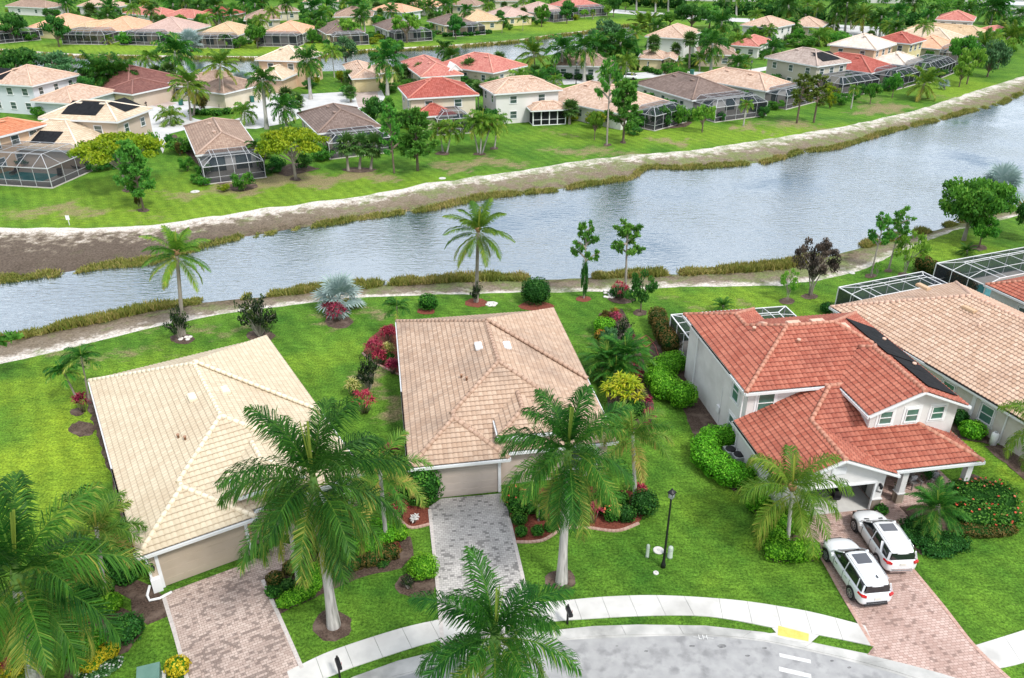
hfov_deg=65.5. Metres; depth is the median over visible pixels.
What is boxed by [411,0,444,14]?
house
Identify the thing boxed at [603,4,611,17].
broadleaf tree
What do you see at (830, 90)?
shrub
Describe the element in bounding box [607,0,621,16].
broadleaf tree
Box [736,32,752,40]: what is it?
queen palm
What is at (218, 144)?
house
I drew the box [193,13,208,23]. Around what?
broadleaf tree
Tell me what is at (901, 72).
shrub
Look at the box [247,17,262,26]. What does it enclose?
broadleaf tree
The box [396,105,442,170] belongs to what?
broadleaf tree
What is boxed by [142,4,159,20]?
royal palm
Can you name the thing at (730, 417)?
window
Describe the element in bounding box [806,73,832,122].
pine tree
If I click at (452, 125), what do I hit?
queen palm
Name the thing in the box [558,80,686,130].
house
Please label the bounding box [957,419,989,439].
shrub
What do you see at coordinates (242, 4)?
royal palm
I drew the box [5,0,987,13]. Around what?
trees
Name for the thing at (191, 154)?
mulch bed
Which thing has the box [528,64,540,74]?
cabbage palm
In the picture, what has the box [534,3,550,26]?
broadleaf tree
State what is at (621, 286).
cordyline
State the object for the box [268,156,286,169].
shrub
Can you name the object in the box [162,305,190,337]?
shrub
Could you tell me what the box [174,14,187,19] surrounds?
broadleaf tree
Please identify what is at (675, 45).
cabbage palm
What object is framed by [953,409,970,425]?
shrub
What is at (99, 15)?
royal palm
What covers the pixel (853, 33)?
road bend
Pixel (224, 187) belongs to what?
shrub
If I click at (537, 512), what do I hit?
dwarf palm
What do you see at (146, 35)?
house
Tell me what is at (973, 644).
paver edge
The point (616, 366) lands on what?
areca palm
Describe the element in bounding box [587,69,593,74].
window
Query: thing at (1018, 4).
warehouse
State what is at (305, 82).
shrub
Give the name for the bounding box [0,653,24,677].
shrub
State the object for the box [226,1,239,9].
broadleaf tree
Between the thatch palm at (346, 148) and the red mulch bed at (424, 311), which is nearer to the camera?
the red mulch bed at (424, 311)
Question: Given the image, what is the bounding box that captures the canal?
[0,26,640,72]
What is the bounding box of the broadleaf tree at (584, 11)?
[579,9,588,18]
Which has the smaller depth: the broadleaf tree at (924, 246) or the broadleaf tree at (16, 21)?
the broadleaf tree at (924, 246)
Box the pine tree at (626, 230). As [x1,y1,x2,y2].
[610,217,645,285]
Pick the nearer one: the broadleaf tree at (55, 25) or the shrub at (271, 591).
the shrub at (271, 591)
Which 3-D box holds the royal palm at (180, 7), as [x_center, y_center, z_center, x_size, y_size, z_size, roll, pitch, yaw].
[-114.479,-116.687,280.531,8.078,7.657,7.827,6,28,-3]
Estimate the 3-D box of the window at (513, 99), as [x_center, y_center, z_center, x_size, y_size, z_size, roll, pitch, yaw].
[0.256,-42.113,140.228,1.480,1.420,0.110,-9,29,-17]
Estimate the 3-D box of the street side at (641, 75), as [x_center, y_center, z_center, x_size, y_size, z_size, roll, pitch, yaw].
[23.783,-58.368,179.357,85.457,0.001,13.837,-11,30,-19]
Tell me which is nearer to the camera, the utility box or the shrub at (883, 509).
the utility box
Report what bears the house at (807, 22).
on the lawn at (97, 199)
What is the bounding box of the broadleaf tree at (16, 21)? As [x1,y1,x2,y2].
[0,11,28,35]
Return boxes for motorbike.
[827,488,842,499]
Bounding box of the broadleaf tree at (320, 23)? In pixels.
[315,20,326,31]
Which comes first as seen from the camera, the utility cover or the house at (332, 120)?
the utility cover
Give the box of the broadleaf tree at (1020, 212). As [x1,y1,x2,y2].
[1015,203,1023,225]
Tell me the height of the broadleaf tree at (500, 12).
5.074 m
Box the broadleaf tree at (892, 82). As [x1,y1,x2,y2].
[886,72,903,97]
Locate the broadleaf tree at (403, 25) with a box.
[391,12,421,42]
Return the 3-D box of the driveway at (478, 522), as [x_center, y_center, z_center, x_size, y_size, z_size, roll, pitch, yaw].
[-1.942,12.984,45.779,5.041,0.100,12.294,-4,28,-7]
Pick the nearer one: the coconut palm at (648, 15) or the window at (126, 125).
the window at (126, 125)
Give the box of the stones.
[178,289,614,340]
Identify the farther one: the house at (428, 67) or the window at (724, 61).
the window at (724, 61)
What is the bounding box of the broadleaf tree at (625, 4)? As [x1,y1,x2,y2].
[621,2,628,10]
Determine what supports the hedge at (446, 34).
on the farther lawn at (252, 49)
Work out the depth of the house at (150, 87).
156.21 m
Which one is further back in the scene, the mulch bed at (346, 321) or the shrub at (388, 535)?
the mulch bed at (346, 321)
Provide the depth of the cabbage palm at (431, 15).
256.09 m
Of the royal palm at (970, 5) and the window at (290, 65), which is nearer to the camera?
the window at (290, 65)
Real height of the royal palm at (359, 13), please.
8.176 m
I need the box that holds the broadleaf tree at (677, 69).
[668,66,689,73]
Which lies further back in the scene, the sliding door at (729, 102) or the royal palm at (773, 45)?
the royal palm at (773, 45)
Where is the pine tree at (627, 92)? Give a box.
[602,77,642,141]
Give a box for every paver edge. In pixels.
[162,597,188,677]
[261,579,303,668]
[428,509,444,651]
[507,518,538,635]
[803,535,874,645]
[913,569,1009,677]
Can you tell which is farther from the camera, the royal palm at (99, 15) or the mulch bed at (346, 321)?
the royal palm at (99, 15)
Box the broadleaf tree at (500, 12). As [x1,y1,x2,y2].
[495,9,504,16]
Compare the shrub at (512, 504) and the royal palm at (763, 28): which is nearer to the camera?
the shrub at (512, 504)
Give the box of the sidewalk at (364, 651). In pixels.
[287,595,873,677]
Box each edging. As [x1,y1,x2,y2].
[362,352,398,374]
[393,514,429,528]
[516,522,639,543]
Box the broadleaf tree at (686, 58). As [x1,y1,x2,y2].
[682,56,695,61]
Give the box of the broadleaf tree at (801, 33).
[792,28,805,38]
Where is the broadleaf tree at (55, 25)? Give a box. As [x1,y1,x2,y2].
[37,14,71,46]
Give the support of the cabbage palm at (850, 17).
on the lawn at (97, 199)
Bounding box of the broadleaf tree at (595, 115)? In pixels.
[587,111,603,139]
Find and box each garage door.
[114,95,130,99]
[157,525,249,585]
[207,95,222,106]
[355,80,378,91]
[432,463,497,497]
[649,61,661,69]
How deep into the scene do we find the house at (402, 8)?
279.69 m
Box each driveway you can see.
[152,101,175,106]
[163,543,308,677]
[269,93,279,104]
[355,91,377,106]
[429,493,534,643]
[804,507,1005,677]
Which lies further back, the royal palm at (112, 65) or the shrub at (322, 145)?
the royal palm at (112, 65)
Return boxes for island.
[192,108,242,119]
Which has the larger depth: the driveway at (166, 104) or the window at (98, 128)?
the driveway at (166, 104)
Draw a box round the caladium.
[410,513,418,523]
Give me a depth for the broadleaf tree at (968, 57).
171.07 m
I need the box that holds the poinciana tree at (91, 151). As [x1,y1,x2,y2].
[65,131,165,190]
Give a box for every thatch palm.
[333,130,358,170]
[349,130,371,169]
[360,131,386,169]
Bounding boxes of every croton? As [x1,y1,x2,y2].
[265,570,284,585]
[594,328,604,341]
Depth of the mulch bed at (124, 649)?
40.76 m
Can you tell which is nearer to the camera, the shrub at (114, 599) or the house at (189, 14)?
the shrub at (114, 599)
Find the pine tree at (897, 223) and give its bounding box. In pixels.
[884,204,916,269]
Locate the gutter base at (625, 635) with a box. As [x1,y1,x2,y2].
[352,624,913,677]
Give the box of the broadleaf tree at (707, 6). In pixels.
[697,2,724,27]
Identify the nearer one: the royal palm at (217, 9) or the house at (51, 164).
the house at (51, 164)
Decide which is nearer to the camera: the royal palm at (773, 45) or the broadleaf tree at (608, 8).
the royal palm at (773, 45)
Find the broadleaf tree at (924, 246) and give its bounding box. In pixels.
[892,229,931,274]
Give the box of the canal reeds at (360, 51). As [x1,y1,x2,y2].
[0,22,645,60]
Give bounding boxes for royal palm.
[0,470,153,677]
[55,0,75,11]
[58,0,72,12]
[68,50,117,82]
[80,53,126,86]
[92,8,106,19]
[95,0,120,14]
[97,6,116,19]
[98,51,138,81]
[102,4,119,17]
[131,0,150,9]
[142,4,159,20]
[149,31,202,74]
[161,0,178,10]
[173,0,197,9]
[175,0,190,8]
[189,0,205,10]
[204,0,228,9]
[209,4,225,24]
[212,395,414,630]
[221,6,239,22]
[235,0,248,14]
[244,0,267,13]
[244,63,281,128]
[257,0,268,8]
[266,93,300,126]
[277,0,294,20]
[290,43,323,99]
[299,0,325,21]
[303,10,317,29]
[312,10,330,24]
[320,0,339,13]
[345,0,368,8]
[350,8,368,29]
[354,2,371,31]
[367,39,408,94]
[382,2,400,19]
[387,0,410,3]
[401,0,422,14]
[407,544,582,677]
[422,0,438,15]
[433,39,453,61]
[437,0,452,14]
[441,48,460,60]
[459,4,474,17]
[482,0,495,10]
[494,383,635,585]
[528,67,551,82]
[544,33,576,68]
[567,32,600,81]
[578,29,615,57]
[592,36,623,59]
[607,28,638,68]
[616,39,643,70]
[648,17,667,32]
[651,0,663,12]
[694,30,729,70]
[697,27,715,45]
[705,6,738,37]
[727,0,743,14]
[727,54,752,68]
[752,23,776,37]
[759,36,785,61]
[771,0,803,19]
[786,18,802,33]
[798,7,813,17]
[824,0,857,30]
[828,6,845,29]
[830,0,866,32]
[868,6,894,36]
[877,16,898,36]
[885,3,913,25]
[885,19,906,34]
[900,0,927,16]
[918,8,939,21]
[923,4,943,21]
[960,1,978,15]
[972,0,1014,24]
[986,0,1015,22]
[1001,14,1023,26]
[1010,7,1023,25]
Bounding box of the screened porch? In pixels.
[526,100,569,125]
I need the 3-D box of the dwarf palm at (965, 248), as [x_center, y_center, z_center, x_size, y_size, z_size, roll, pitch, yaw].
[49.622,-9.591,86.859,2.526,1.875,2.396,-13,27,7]
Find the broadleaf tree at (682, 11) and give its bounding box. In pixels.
[674,3,710,26]
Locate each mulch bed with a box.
[64,607,141,677]
[68,421,94,436]
[70,408,83,415]
[85,393,130,543]
[106,573,166,624]
[137,208,148,211]
[170,334,194,343]
[172,134,226,184]
[228,183,257,191]
[246,330,275,339]
[264,525,413,613]
[271,163,318,175]
[313,610,351,640]
[325,315,353,327]
[342,167,376,171]
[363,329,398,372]
[393,505,428,525]
[395,573,435,596]
[417,308,434,313]
[435,151,448,154]
[465,298,486,306]
[510,486,643,539]
[518,301,553,309]
[545,570,575,589]
[576,296,590,301]
[598,309,653,431]
[608,297,634,303]
[633,309,646,315]
[645,120,691,129]
[649,337,716,434]
[694,434,813,561]
[779,297,794,303]
[801,293,817,298]
[864,273,875,277]
[900,474,992,554]
[951,423,989,444]
[970,245,986,250]
[985,444,1023,478]
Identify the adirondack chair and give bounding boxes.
[906,472,923,490]
[926,470,940,484]
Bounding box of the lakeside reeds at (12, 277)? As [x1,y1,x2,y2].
[0,89,1023,283]
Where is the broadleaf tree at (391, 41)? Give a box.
[386,38,404,53]
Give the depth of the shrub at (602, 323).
69.98 m
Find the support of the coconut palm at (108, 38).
on the farther lawn at (252, 49)
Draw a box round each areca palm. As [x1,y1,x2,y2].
[577,333,633,381]
[589,353,643,391]
[596,327,656,379]
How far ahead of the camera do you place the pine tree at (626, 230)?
77.15 m
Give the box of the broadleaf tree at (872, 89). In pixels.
[864,83,883,103]
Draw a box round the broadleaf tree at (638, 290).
[624,269,659,311]
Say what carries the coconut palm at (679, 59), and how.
on the lawn at (97, 199)
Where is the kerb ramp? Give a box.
[767,628,818,642]
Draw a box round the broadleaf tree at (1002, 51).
[977,39,1015,76]
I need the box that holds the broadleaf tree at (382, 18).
[377,16,385,21]
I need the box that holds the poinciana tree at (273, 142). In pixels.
[254,126,331,179]
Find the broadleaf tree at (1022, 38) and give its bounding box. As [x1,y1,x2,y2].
[998,25,1023,43]
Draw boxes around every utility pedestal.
[645,544,649,557]
[667,545,672,558]
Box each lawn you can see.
[0,0,1023,55]
[0,26,1023,227]
[0,215,1023,677]
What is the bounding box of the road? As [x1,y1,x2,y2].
[609,9,878,31]
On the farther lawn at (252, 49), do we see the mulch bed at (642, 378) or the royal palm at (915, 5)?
the royal palm at (915, 5)
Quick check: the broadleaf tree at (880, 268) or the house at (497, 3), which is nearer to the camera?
the broadleaf tree at (880, 268)
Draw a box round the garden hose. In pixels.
[641,335,658,355]
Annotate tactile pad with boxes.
[778,626,808,640]
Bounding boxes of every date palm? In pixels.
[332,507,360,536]
[904,476,972,542]
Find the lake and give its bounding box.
[0,95,1023,332]
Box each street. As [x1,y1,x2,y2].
[148,90,384,152]
[398,636,905,677]
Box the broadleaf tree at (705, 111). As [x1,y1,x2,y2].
[692,104,715,132]
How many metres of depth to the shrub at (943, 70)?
178.55 m
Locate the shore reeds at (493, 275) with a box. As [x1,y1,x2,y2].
[0,197,1023,341]
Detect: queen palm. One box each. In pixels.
[124,2,141,15]
[135,49,161,68]
[137,0,152,6]
[153,105,185,126]
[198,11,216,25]
[230,101,257,125]
[251,13,270,28]
[263,5,280,24]
[304,61,322,77]
[318,3,334,18]
[320,42,342,77]
[338,0,351,8]
[417,0,428,11]
[427,119,450,151]
[438,119,463,152]
[455,111,488,152]
[468,109,498,153]
[476,113,503,152]
[481,1,495,11]
[487,111,511,147]
[506,66,532,76]
[517,0,529,6]
[547,73,565,85]
[595,67,619,83]
[614,53,640,76]
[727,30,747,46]
[731,444,853,561]
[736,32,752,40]
[738,99,753,125]
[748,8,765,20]
[760,23,778,37]
[806,27,835,47]
[810,2,825,16]
[825,19,839,30]
[848,84,861,108]
[869,16,882,35]
[878,18,898,32]
[912,17,934,35]
[996,399,1023,471]
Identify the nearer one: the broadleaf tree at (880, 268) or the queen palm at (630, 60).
the broadleaf tree at (880, 268)
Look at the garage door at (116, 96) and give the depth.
152.93 m
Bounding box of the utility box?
[136,662,165,677]
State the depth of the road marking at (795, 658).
40.00 m
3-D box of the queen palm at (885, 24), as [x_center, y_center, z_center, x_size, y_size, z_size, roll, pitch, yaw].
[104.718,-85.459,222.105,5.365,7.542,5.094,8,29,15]
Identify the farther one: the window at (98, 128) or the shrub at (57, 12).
the shrub at (57, 12)
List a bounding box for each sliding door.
[208,153,251,165]
[332,132,372,142]
[453,113,462,117]
[703,98,735,105]
[772,87,792,95]
[827,77,846,83]
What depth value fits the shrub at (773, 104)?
151.13 m
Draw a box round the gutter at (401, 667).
[358,625,954,677]
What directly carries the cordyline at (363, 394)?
on the lawn at (978, 589)
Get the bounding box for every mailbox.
[335,655,341,677]
[565,604,572,624]
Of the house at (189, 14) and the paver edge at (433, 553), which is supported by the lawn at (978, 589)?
the paver edge at (433, 553)
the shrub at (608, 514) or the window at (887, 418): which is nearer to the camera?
the shrub at (608, 514)
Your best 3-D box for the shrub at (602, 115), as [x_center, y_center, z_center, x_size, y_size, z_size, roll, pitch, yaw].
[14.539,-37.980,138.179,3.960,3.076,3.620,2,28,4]
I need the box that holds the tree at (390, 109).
[378,102,404,173]
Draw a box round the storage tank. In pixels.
[989,431,999,445]
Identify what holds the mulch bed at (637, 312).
on the lawn at (978, 589)
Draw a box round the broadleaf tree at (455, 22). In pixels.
[447,14,465,38]
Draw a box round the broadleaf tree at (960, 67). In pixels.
[952,61,974,86]
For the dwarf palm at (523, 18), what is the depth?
252.92 m
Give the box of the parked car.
[622,72,637,79]
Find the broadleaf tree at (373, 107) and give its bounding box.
[360,95,384,120]
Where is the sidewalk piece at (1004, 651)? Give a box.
[976,630,1023,667]
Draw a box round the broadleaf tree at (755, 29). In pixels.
[744,25,761,35]
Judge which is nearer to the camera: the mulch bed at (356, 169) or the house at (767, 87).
the mulch bed at (356, 169)
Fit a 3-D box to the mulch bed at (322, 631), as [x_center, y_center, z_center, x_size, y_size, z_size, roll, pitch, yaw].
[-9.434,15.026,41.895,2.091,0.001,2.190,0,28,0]
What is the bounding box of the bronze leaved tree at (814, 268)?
[792,236,841,295]
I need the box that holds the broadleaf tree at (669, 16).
[657,11,680,25]
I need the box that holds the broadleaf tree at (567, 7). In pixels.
[559,0,578,23]
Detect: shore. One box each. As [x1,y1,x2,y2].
[0,76,1023,275]
[0,206,1018,363]
[2,24,1023,58]
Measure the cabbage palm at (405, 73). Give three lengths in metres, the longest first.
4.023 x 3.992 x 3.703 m
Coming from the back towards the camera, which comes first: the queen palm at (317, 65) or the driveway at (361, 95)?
the queen palm at (317, 65)
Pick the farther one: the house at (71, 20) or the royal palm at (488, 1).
the royal palm at (488, 1)
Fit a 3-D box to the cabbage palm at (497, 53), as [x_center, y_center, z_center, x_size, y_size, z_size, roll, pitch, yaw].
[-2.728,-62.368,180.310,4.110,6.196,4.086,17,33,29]
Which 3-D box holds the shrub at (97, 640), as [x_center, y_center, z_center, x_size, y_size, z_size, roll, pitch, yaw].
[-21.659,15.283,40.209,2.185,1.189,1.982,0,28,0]
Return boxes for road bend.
[848,31,884,36]
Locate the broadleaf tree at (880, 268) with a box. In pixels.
[873,261,884,275]
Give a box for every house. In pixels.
[0,23,40,43]
[0,64,114,114]
[0,97,153,188]
[0,117,46,166]
[5,0,65,15]
[26,13,97,38]
[61,16,152,44]
[69,19,111,34]
[76,62,181,105]
[77,0,128,14]
[87,334,364,601]
[118,16,210,45]
[123,5,174,21]
[165,8,215,25]
[173,69,261,107]
[183,117,266,184]
[191,21,252,48]
[203,5,245,24]
[243,9,280,28]
[251,45,322,92]
[256,20,314,46]
[273,5,299,20]
[297,103,390,159]
[303,0,339,8]
[316,20,369,45]
[332,6,373,24]
[342,60,395,91]
[370,3,422,20]
[372,17,432,41]
[395,307,618,497]
[397,77,478,135]
[400,54,463,80]
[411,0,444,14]
[426,13,485,36]
[442,52,527,81]
[452,0,484,13]
[458,9,504,29]
[479,75,562,123]
[487,6,533,25]
[493,0,527,8]
[516,1,573,21]
[549,0,606,17]
[553,52,613,78]
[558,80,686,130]
[637,71,767,122]
[638,49,678,71]
[645,23,699,60]
[669,306,985,514]
[695,43,737,66]
[696,67,819,109]
[731,34,771,57]
[740,15,794,47]
[764,47,879,95]
[791,16,828,36]
[827,33,896,57]
[829,271,1023,458]
[833,52,919,89]
[874,51,955,82]
[880,31,926,56]
[901,22,986,44]
[904,26,965,39]
[920,34,984,64]
[933,247,1023,312]
[935,10,976,24]
[982,25,1003,30]
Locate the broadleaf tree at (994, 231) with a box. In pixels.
[969,216,1001,246]
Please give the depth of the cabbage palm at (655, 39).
187.04 m
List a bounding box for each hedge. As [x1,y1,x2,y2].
[187,106,243,115]
[279,561,322,608]
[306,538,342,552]
[331,541,402,575]
[442,29,491,36]
[560,72,593,80]
[588,0,686,8]
[637,65,662,74]
[643,350,685,399]
[647,306,679,353]
[689,423,757,488]
[712,1,927,26]
[755,505,810,542]
[761,537,822,563]
[912,254,974,279]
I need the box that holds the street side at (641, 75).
[546,67,765,85]
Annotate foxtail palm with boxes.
[39,487,148,589]
[250,483,319,585]
[333,426,433,532]
[593,400,675,496]
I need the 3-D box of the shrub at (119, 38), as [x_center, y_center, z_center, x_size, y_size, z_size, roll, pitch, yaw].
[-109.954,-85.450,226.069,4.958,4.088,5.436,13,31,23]
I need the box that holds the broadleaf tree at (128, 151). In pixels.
[112,138,155,210]
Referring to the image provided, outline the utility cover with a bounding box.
[653,546,663,554]
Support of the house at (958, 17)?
on the lawn at (97, 199)
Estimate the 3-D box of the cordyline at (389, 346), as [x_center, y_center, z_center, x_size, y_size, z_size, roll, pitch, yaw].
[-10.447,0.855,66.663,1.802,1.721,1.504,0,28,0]
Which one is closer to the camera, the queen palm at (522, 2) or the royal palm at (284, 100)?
the royal palm at (284, 100)
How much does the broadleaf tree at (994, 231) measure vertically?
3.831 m
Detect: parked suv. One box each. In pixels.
[822,537,893,606]
[851,510,918,572]
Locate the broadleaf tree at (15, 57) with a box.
[0,46,36,67]
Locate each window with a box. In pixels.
[0,157,7,165]
[5,87,13,94]
[9,101,17,109]
[10,134,20,145]
[15,153,23,162]
[21,88,28,95]
[25,102,31,109]
[28,129,36,136]
[37,86,44,94]
[53,82,58,89]
[93,125,103,133]
[123,122,129,132]
[139,116,145,126]
[287,63,293,69]
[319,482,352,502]
[425,100,432,105]
[454,98,461,106]
[481,74,485,80]
[509,95,517,103]
[510,110,516,118]
[538,93,544,100]
[560,68,566,74]
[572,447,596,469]
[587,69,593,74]
[721,57,727,63]
[726,409,735,430]
[730,378,740,407]
[747,49,753,54]
[753,389,778,411]
[772,61,776,68]
[788,64,793,71]
[829,66,833,73]
[838,65,843,72]
[874,408,896,426]
[897,45,902,51]
[900,405,922,424]
[926,403,948,421]
[942,377,957,392]
[975,400,996,429]
[1017,303,1023,312]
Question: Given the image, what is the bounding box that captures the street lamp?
[661,488,676,568]
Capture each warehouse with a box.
[685,0,757,1]
[867,0,916,2]
[964,0,1023,10]
[1004,2,1023,16]
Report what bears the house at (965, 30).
on the lawn at (97, 199)
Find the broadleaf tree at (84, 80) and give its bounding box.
[72,75,98,86]
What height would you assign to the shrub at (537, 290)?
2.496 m
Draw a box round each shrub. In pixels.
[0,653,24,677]
[14,160,28,163]
[23,33,36,39]
[29,106,45,116]
[40,8,53,16]
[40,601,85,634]
[52,9,61,15]
[61,624,105,659]
[74,576,115,603]
[79,642,119,673]
[85,160,104,171]
[91,592,123,615]
[97,551,133,575]
[102,154,117,169]
[105,610,145,645]
[107,563,141,586]
[114,31,133,43]
[134,197,140,205]
[147,130,159,152]
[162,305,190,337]
[163,134,173,143]
[163,654,191,677]
[164,137,192,152]
[174,141,183,154]
[177,156,194,170]
[189,174,201,183]
[194,163,210,173]
[196,94,207,108]
[196,176,211,184]
[216,183,229,190]
[230,171,255,190]
[232,38,245,47]
[233,293,277,336]
[237,17,245,22]
[239,35,247,45]
[253,544,268,557]
[264,162,283,172]
[264,581,282,598]
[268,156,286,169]
[275,597,282,608]
[279,577,295,591]
[281,560,299,575]
[294,152,311,168]
[301,80,316,87]
[305,27,316,42]
[309,146,335,159]
[310,77,319,84]
[315,143,325,151]
[316,34,322,42]
[335,70,343,82]
[338,85,355,92]
[350,517,396,554]
[354,351,382,389]
[368,30,379,36]
[368,50,385,62]
[369,37,378,43]
[371,15,381,22]
[374,34,385,38]
[375,559,390,568]
[378,82,400,91]
[379,96,394,113]
[381,352,396,364]
[391,524,409,541]
[393,112,403,124]
[396,467,445,506]
[400,78,416,84]
[401,573,413,588]
[406,551,439,580]
[417,293,438,310]
[424,22,433,29]
[433,10,441,15]
[461,76,470,81]
[469,280,482,302]
[483,108,504,122]
[484,76,499,81]
[502,484,533,514]
[505,24,513,29]
[510,511,527,525]
[515,525,527,537]
[520,276,550,305]
[530,524,544,535]
[536,510,546,520]
[544,521,551,531]
[545,66,559,79]
[566,112,578,120]
[580,258,588,296]
[585,111,606,127]
[588,492,609,513]
[593,316,615,331]
[596,309,611,320]
[599,327,617,341]
[603,505,620,521]
[609,285,633,297]
[614,315,634,343]
[614,488,629,506]
[618,504,636,522]
[622,398,646,418]
[625,126,643,134]
[629,488,659,518]
[633,116,645,124]
[648,104,672,124]
[661,60,677,72]
[664,98,677,105]
[667,380,698,407]
[671,103,690,124]
[686,60,698,66]
[687,107,694,121]
[718,112,725,120]
[740,90,751,103]
[744,491,771,512]
[757,106,769,117]
[768,100,785,109]
[771,73,784,79]
[784,33,818,46]
[817,31,851,42]
[820,302,833,312]
[822,85,841,94]
[826,94,836,107]
[832,92,852,104]
[845,74,853,83]
[849,89,861,99]
[859,83,865,93]
[874,503,888,515]
[879,77,899,90]
[894,69,912,75]
[920,470,935,480]
[924,50,934,58]
[939,69,949,77]
[942,476,1023,529]
[949,521,1018,538]
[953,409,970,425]
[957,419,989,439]
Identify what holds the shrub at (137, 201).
on the lawn at (97, 199)
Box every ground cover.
[74,655,123,677]
[897,516,973,558]
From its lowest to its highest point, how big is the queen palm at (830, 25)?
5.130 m
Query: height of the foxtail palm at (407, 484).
7.435 m
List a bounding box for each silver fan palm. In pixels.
[178,27,203,50]
[233,70,250,78]
[310,270,364,319]
[938,79,949,89]
[971,160,1023,225]
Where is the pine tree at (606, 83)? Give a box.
[594,55,622,144]
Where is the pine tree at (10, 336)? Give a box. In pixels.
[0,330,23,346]
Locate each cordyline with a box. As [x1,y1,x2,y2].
[0,657,14,672]
[69,391,90,412]
[325,301,349,321]
[343,375,360,396]
[352,388,376,414]
[362,335,384,358]
[371,347,386,363]
[378,324,395,342]
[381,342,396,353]
[383,442,399,458]
[384,356,398,373]
[391,499,409,516]
[584,501,603,522]
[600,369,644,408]
[609,310,622,326]
[610,307,619,317]
[611,279,629,299]
[626,385,649,401]
[634,368,643,379]
[636,482,647,492]
[642,394,653,408]
[643,407,655,422]
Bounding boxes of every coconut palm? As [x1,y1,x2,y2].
[100,34,114,44]
[138,224,211,335]
[166,65,209,120]
[182,79,210,115]
[199,47,239,107]
[442,197,514,302]
[514,36,553,69]
[626,10,651,30]
[626,23,645,38]
[639,10,664,32]
[675,55,683,66]
[692,50,706,71]
[740,54,753,67]
[799,0,815,7]
[847,3,874,32]
[902,65,946,101]
[975,27,1004,45]
[992,16,1018,26]
[992,19,1023,48]
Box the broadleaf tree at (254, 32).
[244,24,266,47]
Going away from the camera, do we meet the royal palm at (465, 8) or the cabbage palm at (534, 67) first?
the cabbage palm at (534, 67)
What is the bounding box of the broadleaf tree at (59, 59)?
[32,50,75,70]
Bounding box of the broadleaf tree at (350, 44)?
[332,35,358,61]
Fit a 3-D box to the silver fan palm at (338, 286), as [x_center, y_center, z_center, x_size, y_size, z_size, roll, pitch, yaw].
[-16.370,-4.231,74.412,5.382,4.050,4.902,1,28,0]
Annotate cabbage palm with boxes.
[76,67,86,77]
[82,1,96,15]
[83,12,92,17]
[148,63,161,70]
[152,14,159,22]
[158,14,166,20]
[159,61,175,73]
[276,84,294,96]
[289,92,305,108]
[342,85,357,101]
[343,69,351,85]
[370,0,378,8]
[375,7,383,15]
[393,65,401,80]
[400,62,409,79]
[426,11,434,22]
[461,57,476,64]
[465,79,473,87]
[470,80,482,106]
[493,50,506,57]
[500,1,507,6]
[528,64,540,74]
[562,98,579,124]
[644,34,661,53]
[670,42,681,54]
[683,30,698,68]
[731,26,740,37]
[847,8,856,28]
[867,30,876,35]
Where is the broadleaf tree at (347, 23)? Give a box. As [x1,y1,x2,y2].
[335,17,360,30]
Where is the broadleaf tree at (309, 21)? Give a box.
[300,17,313,25]
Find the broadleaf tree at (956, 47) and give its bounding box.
[949,34,981,58]
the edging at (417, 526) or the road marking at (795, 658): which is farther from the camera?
the edging at (417, 526)
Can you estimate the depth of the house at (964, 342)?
61.44 m
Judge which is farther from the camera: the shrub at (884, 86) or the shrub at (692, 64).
the shrub at (692, 64)
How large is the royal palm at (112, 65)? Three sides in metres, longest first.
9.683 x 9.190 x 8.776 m
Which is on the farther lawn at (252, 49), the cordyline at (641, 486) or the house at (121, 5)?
the house at (121, 5)
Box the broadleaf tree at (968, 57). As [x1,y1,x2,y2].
[957,47,987,83]
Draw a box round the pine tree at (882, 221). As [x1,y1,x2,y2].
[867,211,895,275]
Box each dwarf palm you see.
[43,359,86,396]
[59,343,101,398]
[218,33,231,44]
[244,139,260,160]
[382,296,410,319]
[497,15,509,29]
[517,14,529,30]
[526,493,545,521]
[710,297,734,310]
[954,242,979,256]
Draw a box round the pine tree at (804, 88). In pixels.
[790,72,816,122]
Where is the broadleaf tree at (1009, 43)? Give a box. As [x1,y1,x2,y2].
[988,36,1018,68]
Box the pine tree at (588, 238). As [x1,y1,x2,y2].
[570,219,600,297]
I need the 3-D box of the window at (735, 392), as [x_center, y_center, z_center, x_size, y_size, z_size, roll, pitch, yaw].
[15.347,3.572,54.560,0.166,1.970,1.370,-4,28,-8]
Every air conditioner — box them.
[722,445,737,457]
[731,451,743,461]
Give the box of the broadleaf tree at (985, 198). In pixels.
[938,175,1019,240]
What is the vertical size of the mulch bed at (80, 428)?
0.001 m
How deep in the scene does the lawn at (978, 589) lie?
51.57 m
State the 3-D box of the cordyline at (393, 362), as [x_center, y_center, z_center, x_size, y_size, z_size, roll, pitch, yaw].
[-9.653,2.168,64.456,1.547,1.478,1.374,0,28,0]
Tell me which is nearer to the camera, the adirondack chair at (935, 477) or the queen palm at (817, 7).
the adirondack chair at (935, 477)
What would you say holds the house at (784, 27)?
on the lawn at (97, 199)
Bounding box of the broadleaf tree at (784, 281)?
[780,268,800,300]
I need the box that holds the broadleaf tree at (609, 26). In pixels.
[587,18,623,38]
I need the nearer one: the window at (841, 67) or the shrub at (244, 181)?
the shrub at (244, 181)
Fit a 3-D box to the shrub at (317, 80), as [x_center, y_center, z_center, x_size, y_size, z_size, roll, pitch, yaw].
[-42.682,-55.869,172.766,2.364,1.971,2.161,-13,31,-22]
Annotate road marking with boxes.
[779,653,810,662]
[779,667,810,677]

